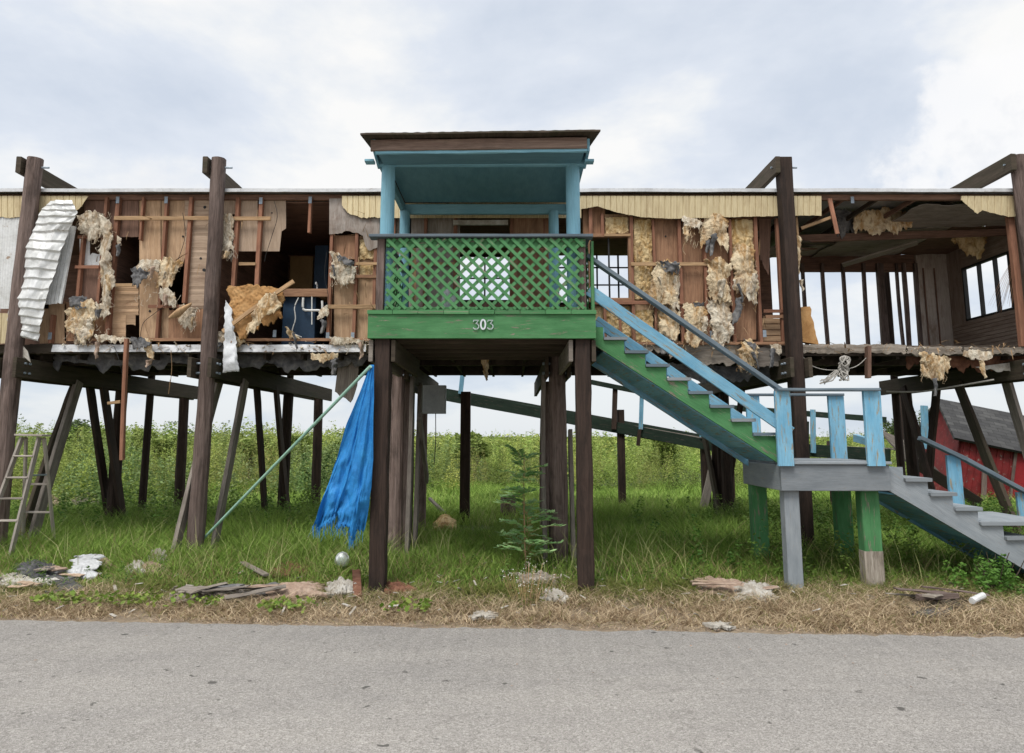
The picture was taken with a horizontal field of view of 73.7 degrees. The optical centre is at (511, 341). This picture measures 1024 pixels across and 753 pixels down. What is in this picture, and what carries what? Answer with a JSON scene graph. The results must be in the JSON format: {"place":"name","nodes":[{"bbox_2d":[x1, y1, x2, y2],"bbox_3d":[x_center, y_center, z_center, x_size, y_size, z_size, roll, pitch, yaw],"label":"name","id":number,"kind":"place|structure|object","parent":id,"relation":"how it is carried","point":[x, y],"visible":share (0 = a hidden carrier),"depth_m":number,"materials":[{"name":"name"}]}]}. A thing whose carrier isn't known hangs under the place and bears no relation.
{"place":"outdoors","nodes":[
{"label":"outdoors","id":0,"kind":"place"},
{"bbox_2d":[500,494,515,516],"bbox_3d":[-0.078,3.429,14.031,0.312,0.520,0.308,2,-8,-16],"label":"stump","id":1,"kind":"object","parent":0,"point":[504,506],"visible":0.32,"depth_m":13.91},
{"bbox_2d":[0,620,1023,752],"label":"road","id":2,"kind":"structure","parent":0,"point":[185,687],"depth_m":4.29,"materials":[{"name":"grey asphalt"}]},
{"bbox_2d":[0,477,1023,594],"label":"green grass","id":3,"kind":"structure","parent":0,"point":[444,554],"depth_m":8.96,"materials":[{"name":"green plant"}]},
{"bbox_2d":[240,561,268,575],"bbox_3d":[-3.015,2.659,7.982,0.072,0.067,0.739,7,-11,-41],"label":"broken plank","id":4,"kind":"object","parent":3,"relation":"on","point":[260,571],"visible":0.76,"depth_m":7.91,"materials":[{"name":"beige wood"}]},
{"bbox_2d":[334,552,349,567],"bbox_3d":[-2.025,2.610,8.140,0.180,0.190,0.180,0,-8,0],"label":"glass globe","id":5,"kind":"object","parent":3,"relation":"on","point":[342,555],"visible":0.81,"depth_m":8.08,"materials":[{"name":"white"}]},
{"bbox_2d":[918,459,983,506],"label":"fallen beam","id":6,"kind":"structure","parent":3,"relation":"on","point":[939,478],"depth_m":12.74,"materials":[{"name":"brown wood"}]},
{"bbox_2d":[883,431,939,471],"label":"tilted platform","id":7,"kind":"structure","parent":6,"relation":"on","point":[889,438],"depth_m":15.15,"materials":[{"name":"grey wood"}]},
{"bbox_2d":[0,451,1023,637],"bbox_3d":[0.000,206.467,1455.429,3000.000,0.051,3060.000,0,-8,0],"label":"ground","id":8,"kind":"structure","parent":0,"point":[119,618],"depth_m":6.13,"materials":[{"name":"beige plant"}]},
{"bbox_2d":[0,434,56,555],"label":"step ladder","id":9,"kind":"object","parent":8,"relation":"on","point":[27,483],"visible":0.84,"depth_m":8.95,"materials":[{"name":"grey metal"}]},
{"bbox_2d":[0,572,59,586],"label":"foam padding","id":10,"kind":"object","parent":8,"relation":"on","point":[3,582],"visible":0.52,"depth_m":7.60,"materials":[{"name":"beige plastic"}]},
{"bbox_2d":[12,559,65,578],"bbox_3d":[-5.702,2.707,8.204,0.557,0.164,1.307,6,-10,-34],"label":"carpet scrap","id":11,"kind":"object","parent":8,"relation":"on","point":[31,566],"visible":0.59,"depth_m":7.93,"materials":[{"name":"grey carpet"}]},
{"bbox_2d":[8,565,85,587],"bbox_3d":[-5.385,2.636,7.720,0.854,0.114,0.858,-2,-8,17],"label":"board heap","id":12,"kind":"object","parent":8,"relation":"on","point":[59,570],"visible":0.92,"depth_m":7.80,"materials":[{"name":"brown wood"}]},
{"bbox_2d":[52,496,60,507],"bbox_3d":[-11.067,3.778,16.257,0.630,0.253,3.259,5,-10,-33],"label":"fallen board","id":13,"kind":"object","parent":8,"relation":"on","point":[56,499],"visible":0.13,"depth_m":15.83,"materials":[{"name":"beige wood"}]},
{"bbox_2d":[47,430,74,450],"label":"shrub","id":14,"kind":"object","parent":8,"relation":"on","point":[68,438],"visible":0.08,"depth_m":31.69,"materials":[{"name":"green plant"}]},
{"bbox_2d":[45,578,83,593],"bbox_3d":[-4.845,2.649,7.441,0.352,0.072,0.901,4,-9,-28],"label":"grey mat","id":15,"kind":"object","parent":8,"relation":"on","point":[70,584],"visible":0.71,"depth_m":7.36,"materials":[{"name":"fabric"}]},
{"bbox_2d":[69,419,90,453],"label":"shrub","id":16,"kind":"object","parent":8,"relation":"on","point":[77,422],"visible":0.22,"depth_m":33.57,"materials":[{"name":"green plant"}]},
{"bbox_2d":[71,492,97,504],"bbox_3d":[-10.633,3.888,16.998,0.616,0.250,2.624,5,-9,-31],"label":"fallen board","id":17,"kind":"object","parent":8,"relation":"on","point":[83,499],"visible":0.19,"depth_m":16.32,"materials":[{"name":"grey wood"}]},
{"bbox_2d":[65,554,105,578],"bbox_3d":[-5.060,2.665,8.074,0.378,0.192,0.702,3,-9,-23],"label":"white sheet","id":18,"kind":"object","parent":8,"relation":"on","point":[81,563],"visible":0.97,"depth_m":8.07,"materials":[{"name":"metal"}]},
{"bbox_2d":[72,425,106,457],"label":"shrub","id":19,"kind":"object","parent":8,"relation":"on","point":[88,434],"visible":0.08,"depth_m":25.55,"materials":[{"name":"green plant"}]},
{"bbox_2d":[0,156,197,548],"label":"timber frame","id":20,"kind":"object","parent":8,"relation":"on","point":[16,368],"visible":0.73,"depth_m":10.22,"materials":[{"name":"brown wood"}]},
{"bbox_2d":[29,587,224,609],"bbox_3d":[-3.738,2.538,6.754,1.905,0.112,0.696,0,-8,0],"label":"vine","id":21,"kind":"object","parent":8,"relation":"on","point":[139,599],"visible":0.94,"depth_m":6.68,"materials":[{"name":"green plant"}]},
{"bbox_2d":[128,426,165,462],"bbox_3d":[-12.084,3.844,22.617,1.272,2.103,1.063,-7,-10,39],"label":"shrub","id":22,"kind":"object","parent":8,"relation":"on","point":[156,441],"visible":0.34,"depth_m":22.54,"materials":[{"name":"green plant"}]},
{"bbox_2d":[143,561,169,575],"bbox_3d":[-4.311,2.726,8.214,0.454,0.151,0.983,4,-9,-28],"label":"carpet pad","id":23,"kind":"object","parent":8,"relation":"on","point":[153,563],"visible":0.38,"depth_m":8.14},
{"bbox_2d":[125,560,144,575],"bbox_3d":[-4.487,2.708,8.182,0.335,0.175,0.801,4,-9,-27],"label":"torn foam","id":24,"kind":"object","parent":23,"relation":"on","point":[138,563],"visible":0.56,"depth_m":8.10,"materials":[{"name":"white plastic"}]},
{"bbox_2d":[147,548,167,560],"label":"stuffing clump","id":25,"kind":"object","parent":8,"relation":"on","point":[157,553],"visible":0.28,"depth_m":8.62,"materials":[{"name":"grey fabric"}]},
{"bbox_2d":[153,429,193,474],"bbox_3d":[-11.964,4.031,23.642,1.726,2.021,1.480,0,-8,0],"label":"shrub","id":26,"kind":"object","parent":8,"relation":"on","point":[172,438],"visible":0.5,"depth_m":23.48,"materials":[{"name":"green plant"}]},
{"bbox_2d":[165,590,259,602],"bbox_3d":[-2.957,2.591,7.039,1.209,0.087,0.646,0,-8,0],"label":"plank heap","id":27,"kind":"object","parent":8,"relation":"on","point":[210,594],"visible":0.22,"depth_m":6.88,"materials":[{"name":"wood"}]},
{"bbox_2d":[250,589,269,599],"bbox_3d":[-2.639,2.589,7.048,0.917,0.068,0.218,-7,-11,41],"label":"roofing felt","id":28,"kind":"object","parent":27,"relation":"on","point":[262,594],"visible":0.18,"depth_m":6.88,"materials":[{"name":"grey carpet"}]},
{"bbox_2d":[175,582,285,598],"bbox_3d":[-2.846,2.518,6.905,1.082,0.144,0.635,2,-8,-16],"label":"board heap","id":29,"kind":"object","parent":8,"relation":"on","point":[226,586],"visible":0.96,"depth_m":6.85,"materials":[{"name":"grey wood"}]},
{"bbox_2d":[219,433,278,480],"bbox_3d":[-9.102,4.129,23.745,2.158,1.850,1.500,0,-8,0],"label":"shrub","id":30,"kind":"object","parent":8,"relation":"on","point":[251,446],"visible":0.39,"depth_m":23.56,"materials":[{"name":"green plant"}]},
{"bbox_2d":[170,156,331,554],"bbox_3d":[-4.214,0.611,12.269,0.400,5.713,6.332,0,-8,0],"label":"timber frame","id":31,"kind":"object","parent":8,"relation":"on","point":[206,369],"visible":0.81,"depth_m":9.65,"materials":[{"name":"brown wood"}]},
{"bbox_2d":[204,365,371,539],"bbox_3d":[-3.007,1.616,8.414,3.757,2.415,0.038,-6,-10,38],"label":"pole","id":32,"kind":"object","parent":8,"relation":"on","point":[329,408],"visible":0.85,"depth_m":8.14,"materials":[{"name":"teal metal"}]},
{"bbox_2d":[312,365,373,548],"bbox_3d":[-1.818,1.235,7.333,0.653,1.970,0.195,0,-8,0],"label":"tarpaulin","id":33,"kind":"object","parent":32,"relation":"hanging from","point":[346,499],"visible":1,"depth_m":7.29,"materials":[{"name":"blue plastic"}]},
{"bbox_2d":[267,561,309,577],"bbox_3d":[-2.716,2.744,8.243,0.644,0.114,0.786,0,-8,0],"label":"rusty scrap","id":34,"kind":"object","parent":8,"relation":"on","point":[294,567],"visible":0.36,"depth_m":8.09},
{"bbox_2d":[267,432,312,467],"bbox_3d":[-7.572,4.091,23.608,1.837,1.891,1.316,0,-8,0],"label":"shrub","id":35,"kind":"object","parent":8,"relation":"on","point":[308,437],"visible":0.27,"depth_m":23.73,"materials":[{"name":"green plant"}]},
{"bbox_2d":[253,581,327,602],"bbox_3d":[-2.306,2.584,7.124,0.777,0.105,0.704,4,-9,-29],"label":"carpet sheet","id":36,"kind":"object","parent":8,"relation":"on","point":[303,587],"visible":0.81,"depth_m":7.00,"materials":[{"name":"beige carpet"}]},
{"bbox_2d":[323,438,341,458],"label":"shrub","id":37,"kind":"object","parent":8,"relation":"on","point":[336,442],"visible":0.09,"depth_m":24.53,"materials":[{"name":"green plant"}]},
{"bbox_2d":[324,576,356,597],"bbox_3d":[-1.804,2.588,7.234,0.337,0.146,0.651,1,-8,-9],"label":"foam rag","id":38,"kind":"object","parent":8,"relation":"on","point":[340,584],"visible":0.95,"depth_m":7.10,"materials":[{"name":"white plastic"}]},
{"bbox_2d":[256,595,431,612],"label":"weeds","id":39,"kind":"object","parent":8,"relation":"on","point":[289,604],"visible":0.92,"depth_m":6.46,"materials":[{"name":"green plant"}]},
{"bbox_2d":[352,569,361,597],"bbox_3d":[-1.653,2.581,7.286,0.095,0.143,0.788,2,-8,-14],"label":"red board","id":40,"kind":"object","parent":8,"relation":"on","point":[356,577],"visible":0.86,"depth_m":7.28,"materials":[{"name":"wood"}]},
{"bbox_2d":[384,578,416,597],"bbox_3d":[-1.208,2.619,7.287,0.343,0.118,0.577,2,-8,-15],"label":"red scrap","id":41,"kind":"object","parent":8,"relation":"on","point":[395,586],"visible":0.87,"depth_m":7.17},
{"bbox_2d":[387,368,438,553],"bbox_3d":[-1.597,1.902,11.361,0.433,2.906,4.169,0,-8,0],"label":"timber frame","id":42,"kind":"object","parent":8,"relation":"on","point":[406,386],"visible":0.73,"depth_m":9.63,"materials":[{"name":"brown wood"}]},
{"bbox_2d":[422,385,446,413],"bbox_3d":[-1.073,0.811,9.455,0.317,0.389,0.151,0,-8,0],"label":"meter box","id":43,"kind":"object","parent":42,"relation":"attached to","point":[434,400],"visible":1,"depth_m":9.38,"materials":[{"name":"grey metal"}]},
{"bbox_2d":[434,414,435,463],"bbox_3d":[-1.056,1.342,9.358,0.032,0.695,0.014,-5,-9,30],"label":"cable","id":44,"kind":"object","parent":43,"relation":"hanging from","point":[435,438],"visible":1,"depth_m":9.35,"materials":[{"name":"black rubber"}]},
{"bbox_2d":[428,497,443,511],"bbox_3d":[-1.415,3.349,13.574,0.062,0.398,1.099,5,-9,-31],"label":"fallen stick","id":45,"kind":"object","parent":8,"relation":"on","point":[432,501],"visible":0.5,"depth_m":13.81,"materials":[{"name":"grey wood"}]},
{"bbox_2d":[433,514,455,530],"bbox_3d":[-1.255,3.346,12.649,0.450,0.268,1.552,1,-8,-6],"label":"yellow foam block","id":46,"kind":"object","parent":8,"relation":"on","point":[443,518],"depth_m":12.28,"materials":[{"name":"beige plastic"}]},
{"bbox_2d":[11,413,906,507],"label":"brush bank","id":47,"kind":"structure","parent":8,"relation":"on","point":[604,453],"depth_m":21.16,"materials":[{"name":"green plant"}]},
{"bbox_2d":[451,430,491,481],"bbox_3d":[-1.419,4.069,23.711,1.505,1.972,1.212,0,-8,0],"label":"shrub","id":48,"kind":"object","parent":8,"relation":"on","point":[480,440],"visible":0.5,"depth_m":23.66,"materials":[{"name":"green plant"}]},
{"bbox_2d":[360,129,600,593],"bbox_3d":[-0.342,0.330,8.310,2.601,5.166,2.550,0,-8,0],"label":"porch","id":49,"kind":"object","parent":8,"relation":"on","point":[488,166],"visible":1,"depth_m":7.63,"materials":[{"name":"green paint"}]},
{"bbox_2d":[412,248,415,301],"bbox_3d":[-1.363,-0.932,9.522,0.071,1.047,0.032,0,-8,0],"label":"loose lath","id":50,"kind":"object","parent":49,"relation":"on","point":[414,284],"visible":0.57,"depth_m":9.50,"materials":[{"name":"brown wood"}]},
{"bbox_2d":[442,289,456,306],"bbox_3d":[-0.834,-0.538,9.074,0.209,0.352,0.140,0,-8,0],"label":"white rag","id":51,"kind":"object","parent":49,"relation":"on","point":[446,292],"visible":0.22,"depth_m":9.04,"materials":[{"name":"fabric"}]},
{"bbox_2d":[468,610,498,619],"bbox_3d":[-0.259,2.494,6.223,0.271,0.036,0.260,0,-8,0],"label":"paper scrap","id":52,"kind":"object","parent":8,"relation":"on","point":[478,614],"visible":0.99,"depth_m":6.18,"materials":[{"name":"white paper"}]},
{"bbox_2d":[0,558,1002,616],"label":"scattered litter","id":53,"kind":"object","parent":8,"relation":"on","point":[283,609],"visible":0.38,"depth_m":6.87,"materials":[{"name":"white paper"}]},
{"bbox_2d":[8,479,1023,588],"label":"weeds","id":54,"kind":"object","parent":8,"relation":"on","point":[824,542],"visible":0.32,"depth_m":9.57,"materials":[{"name":"green plant"}]},
{"bbox_2d":[493,444,565,570],"bbox_3d":[0.216,2.067,8.465,0.923,1.566,0.938,0,-8,0],"label":"sapling","id":55,"kind":"object","parent":8,"relation":"on","point":[513,532],"visible":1,"depth_m":8.49,"materials":[{"name":"green plant"}]},
{"bbox_2d":[500,558,559,608],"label":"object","id":56,"kind":"object","parent":8,"relation":"on","point":[530,597],"visible":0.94,"depth_m":6.76,"materials":[{"name":"brown plant"}]},
{"bbox_2d":[513,570,559,584],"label":"branch litter","id":57,"kind":"object","parent":8,"relation":"on","point":[546,577],"visible":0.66,"depth_m":7.65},
{"bbox_2d":[254,436,851,444],"bbox_3d":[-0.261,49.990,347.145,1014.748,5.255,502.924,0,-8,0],"label":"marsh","id":58,"kind":"structure","parent":8,"relation":"on","point":[598,437],"depth_m":154.09,"materials":[{"name":"green plant"}]},
{"bbox_2d":[540,588,568,604],"bbox_3d":[0.423,2.558,6.890,0.297,0.122,0.443,0,-8,0],"label":"plastic bag","id":59,"kind":"object","parent":8,"relation":"on","point":[554,597],"visible":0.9,"depth_m":6.79,"materials":[{"name":"white plastic"}]},
{"bbox_2d":[534,356,575,563],"bbox_3d":[0.619,1.882,11.222,0.448,2.906,4.450,0,-8,0],"label":"timber frame","id":60,"kind":"object","parent":8,"relation":"on","point":[553,493],"visible":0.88,"depth_m":9.17,"materials":[{"name":"brown wood"}]},
{"bbox_2d":[0,188,1023,395],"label":"mobile home","id":61,"kind":"object","parent":60,"relation":"on","point":[108,271],"visible":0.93,"depth_m":9.85,"materials":[{"name":"wood"}]},
{"bbox_2d":[23,346,30,361],"bbox_3d":[-6.705,0.169,9.422,0.145,0.255,0.032,0,-8,0],"label":"white rag","id":62,"kind":"object","parent":61,"relation":"hanging from","point":[26,354],"visible":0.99,"depth_m":9.41,"materials":[{"name":"white fabric"}]},
{"bbox_2d":[119,338,129,459],"bbox_3d":[-5.303,0.789,9.346,0.100,1.657,0.090,0,-8,0],"label":"hanging stud","id":63,"kind":"object","parent":61,"relation":"hanging from","point":[124,400],"visible":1,"depth_m":9.32,"materials":[{"name":"brown wood"}]},
{"bbox_2d":[107,400,120,404],"bbox_3d":[-5.454,0.842,9.365,0.188,0.060,0.032,-1,-8,6],"label":"short board","id":64,"kind":"object","parent":63,"relation":"attached to","point":[114,402],"visible":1,"depth_m":9.35,"materials":[{"name":"brown wood"}]},
{"bbox_2d":[169,302,191,318],"bbox_3d":[-4.614,-0.425,9.467,0.306,0.234,0.069,0,-8,0],"label":"curled strip","id":65,"kind":"object","parent":61,"relation":"hanging from","point":[179,312],"visible":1,"depth_m":9.47,"materials":[{"name":"brown wood"}]},
{"bbox_2d":[223,301,238,372],"bbox_3d":[-3.891,-0.067,9.470,0.262,1.026,0.083,0,-8,0],"label":"patterned cloth","id":66,"kind":"object","parent":61,"relation":"hanging from","point":[230,361],"visible":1,"depth_m":9.46,"materials":[{"name":"fabric"}]},
{"bbox_2d":[226,284,285,339],"bbox_3d":[-3.618,-0.408,9.602,0.838,0.794,0.100,0,-8,0],"label":"foam board","id":67,"kind":"object","parent":61,"relation":"on","point":[244,298],"visible":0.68,"depth_m":9.59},
{"bbox_2d":[222,279,294,332],"bbox_3d":[-3.541,-0.487,9.533,0.991,0.765,0.048,0,-8,0],"label":"loose board","id":68,"kind":"object","parent":67,"relation":"on","point":[251,309],"visible":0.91,"depth_m":9.51,"materials":[{"name":"brown wood"}]},
{"bbox_2d":[246,292,282,335],"bbox_3d":[-3.421,-0.371,9.427,0.478,0.618,0.087,0,-8,0],"label":"insulation rag","id":69,"kind":"object","parent":68,"relation":"on","point":[268,303],"visible":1,"depth_m":9.43,"materials":[{"name":"beige fabric"}]},
{"bbox_2d":[313,245,328,344],"bbox_3d":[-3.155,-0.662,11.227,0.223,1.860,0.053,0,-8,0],"label":"inner door","id":70,"kind":"structure","parent":61,"relation":"in","point":[320,250],"depth_m":11.28,"materials":[{"name":"blue paint"}]},
{"bbox_2d":[335,362,358,402],"bbox_3d":[-2.405,0.558,9.985,0.351,0.680,0.030,0,-8,0],"label":"hanging plank","id":71,"kind":"object","parent":61,"relation":"hanging from","point":[347,376],"visible":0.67,"depth_m":9.97,"materials":[{"name":"grey wood"}]},
{"bbox_2d":[460,255,509,301],"bbox_3d":[-0.511,-1.180,12.850,1.007,0.906,0.063,0,-8,0],"label":"window frame","id":72,"kind":"structure","parent":61,"relation":"in","point":[484,256],"depth_m":12.83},
{"bbox_2d":[514,218,543,306],"bbox_3d":[0.238,-0.880,9.748,0.433,1.840,0.043,0,-8,0],"label":"door","id":73,"kind":"structure","parent":61,"relation":"in","point":[521,225],"depth_m":9.77,"materials":[{"name":"brown wood"}]},
{"bbox_2d":[559,255,627,304],"bbox_3d":[1.602,-1.218,12.855,1.673,1.074,0.063,0,-8,0],"label":"window frame","id":74,"kind":"structure","parent":61,"relation":"in","point":[596,267],"depth_m":12.82,"materials":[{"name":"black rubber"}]},
{"bbox_2d":[588,234,631,302],"bbox_3d":[1.402,-1.047,9.812,0.615,1.006,0.083,0,-8,0],"label":"window frame","id":75,"kind":"structure","parent":61,"relation":"in","point":[629,298],"depth_m":9.80,"materials":[{"name":"brown wood"}]},
{"bbox_2d":[801,306,817,343],"bbox_3d":[4.217,-0.216,9.745,0.246,0.552,0.120,0,-8,0],"label":"wooden board","id":76,"kind":"object","parent":61,"relation":"on","point":[809,333],"visible":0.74,"depth_m":9.69,"materials":[{"name":"brown wood"}]},
{"bbox_2d":[961,251,1014,320],"bbox_3d":[8.210,-0.923,11.778,0.083,0.972,1.173,0,-8,0],"label":"window frame","id":77,"kind":"structure","parent":61,"relation":"in","point":[994,259],"depth_m":11.90,"materials":[{"name":"black wood"}]},
{"bbox_2d":[990,264,1013,310],"bbox_3d":[7.237,-0.816,10.018,0.451,0.915,0.190,0,-8,0],"label":"screen","id":78,"kind":"object","parent":61,"relation":"on","point":[1006,287],"visible":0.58,"depth_m":10.03,"materials":[{"name":"grey metal"}]},
{"bbox_2d":[642,440,680,479],"bbox_3d":[5.657,4.371,25.573,1.312,1.890,1.554,8,-11,-44],"label":"shrub","id":79,"kind":"object","parent":8,"relation":"on","point":[659,444],"visible":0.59,"depth_m":25.43,"materials":[{"name":"green plant"}]},
{"bbox_2d":[446,375,928,522],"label":"ramp","id":80,"kind":"structure","parent":8,"relation":"on","point":[618,425],"depth_m":15.43,"materials":[{"name":"brown paint"}]},
{"bbox_2d":[702,621,735,630],"bbox_3d":[1.785,2.447,5.888,0.264,0.036,0.236,0,-8,0],"label":"white cloth","id":81,"kind":"object","parent":8,"relation":"on","point":[716,625],"visible":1,"depth_m":5.84,"materials":[{"name":"white fabric"}]},
{"bbox_2d":[690,575,758,595],"bbox_3d":[2.319,2.619,7.367,0.762,0.113,0.840,-1,-8,10],"label":"cardboard sheet","id":82,"kind":"object","parent":8,"relation":"on","point":[720,588],"visible":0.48,"depth_m":7.21,"materials":[{"name":"brown cardboard"}]},
{"bbox_2d":[692,580,779,592],"bbox_3d":[2.315,2.547,7.088,0.895,0.134,0.371,0,-8,0],"label":"board heap","id":83,"kind":"object","parent":8,"relation":"on","point":[696,582],"visible":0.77,"depth_m":7.07,"materials":[{"name":"brown wood"}]},
{"bbox_2d":[727,580,778,602],"bbox_3d":[2.514,2.578,7.076,0.480,0.116,0.915,-3,-9,23],"label":"foam slab","id":84,"kind":"object","parent":8,"relation":"on","point":[750,585],"depth_m":6.97,"materials":[{"name":"white plastic"}]},
{"bbox_2d":[698,156,814,555],"bbox_3d":[3.901,0.563,11.918,0.382,5.713,5.440,0,-8,0],"label":"timber frame","id":85,"kind":"object","parent":8,"relation":"on","point":[794,369],"visible":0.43,"depth_m":9.55,"materials":[{"name":"brown wood"}]},
{"bbox_2d":[586,253,1023,590],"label":"staircase","id":86,"kind":"structure","parent":8,"relation":"on","point":[874,481],"depth_m":7.65,"materials":[{"name":"green paint"}]},
{"bbox_2d":[883,418,893,439],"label":"tree","id":87,"kind":"object","parent":8,"relation":"on","point":[890,432],"visible":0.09,"depth_m":43.58,"materials":[{"name":"green plant"}]},
{"bbox_2d":[909,607,951,617],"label":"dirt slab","id":88,"kind":"structure","parent":8,"relation":"on","point":[929,611],"depth_m":6.24,"materials":[{"name":"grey soil"}]},
{"bbox_2d":[902,596,968,612],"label":"bark litter","id":89,"kind":"object","parent":8,"relation":"on","point":[946,601],"visible":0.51,"depth_m":6.50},
{"bbox_2d":[885,586,989,606],"bbox_3d":[4.200,2.494,6.751,0.886,0.123,0.517,3,-9,-22],"label":"board heap","id":90,"kind":"object","parent":89,"relation":"on","point":[930,594],"visible":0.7,"depth_m":6.72,"materials":[{"name":"wood"}]},
{"bbox_2d":[915,593,959,600],"bbox_3d":[4.104,2.463,6.588,0.426,0.053,0.059,1,-8,-9],"label":"broken plank","id":91,"kind":"object","parent":89,"relation":"on","point":[944,596],"visible":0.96,"depth_m":6.57,"materials":[{"name":"grey wood"}]},
{"bbox_2d":[879,154,1023,534],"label":"timber frame","id":92,"kind":"object","parent":8,"relation":"on","point":[1013,164],"visible":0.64,"depth_m":10.65,"materials":[{"name":"brown wood"}]},
{"bbox_2d":[919,399,1023,500],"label":"garden shed","id":93,"kind":"structure","parent":8,"relation":"on","point":[954,433],"depth_m":16.80,"materials":[{"name":"red paint"}]},
{"bbox_2d":[969,592,985,603],"bbox_3d":[4.496,2.482,6.595,0.250,0.080,0.060,6,-10,-34],"label":"drink can","id":94,"kind":"object","parent":8,"relation":"on","point":[974,599],"visible":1,"depth_m":6.55,"materials":[{"name":"white metal"}]},
{"bbox_2d":[940,550,1023,597],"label":"bush","id":95,"kind":"object","parent":8,"relation":"on","point":[989,578],"visible":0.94,"depth_m":7.20,"materials":[{"name":"green plant"}]},
{"bbox_2d":[965,491,1016,530],"bbox_3d":[6.970,2.645,9.988,1.234,0.913,0.878,0,-8,0],"label":"bush","id":96,"kind":"object","parent":8,"relation":"on","point":[991,504],"visible":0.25,"depth_m":9.94,"materials":[{"name":"green plant"}]},
{"bbox_2d":[0,0,1023,436],"label":"sky","id":97,"kind":"structure","parent":0,"point":[683,94],"materials":[{"name":"white"}]}
]}

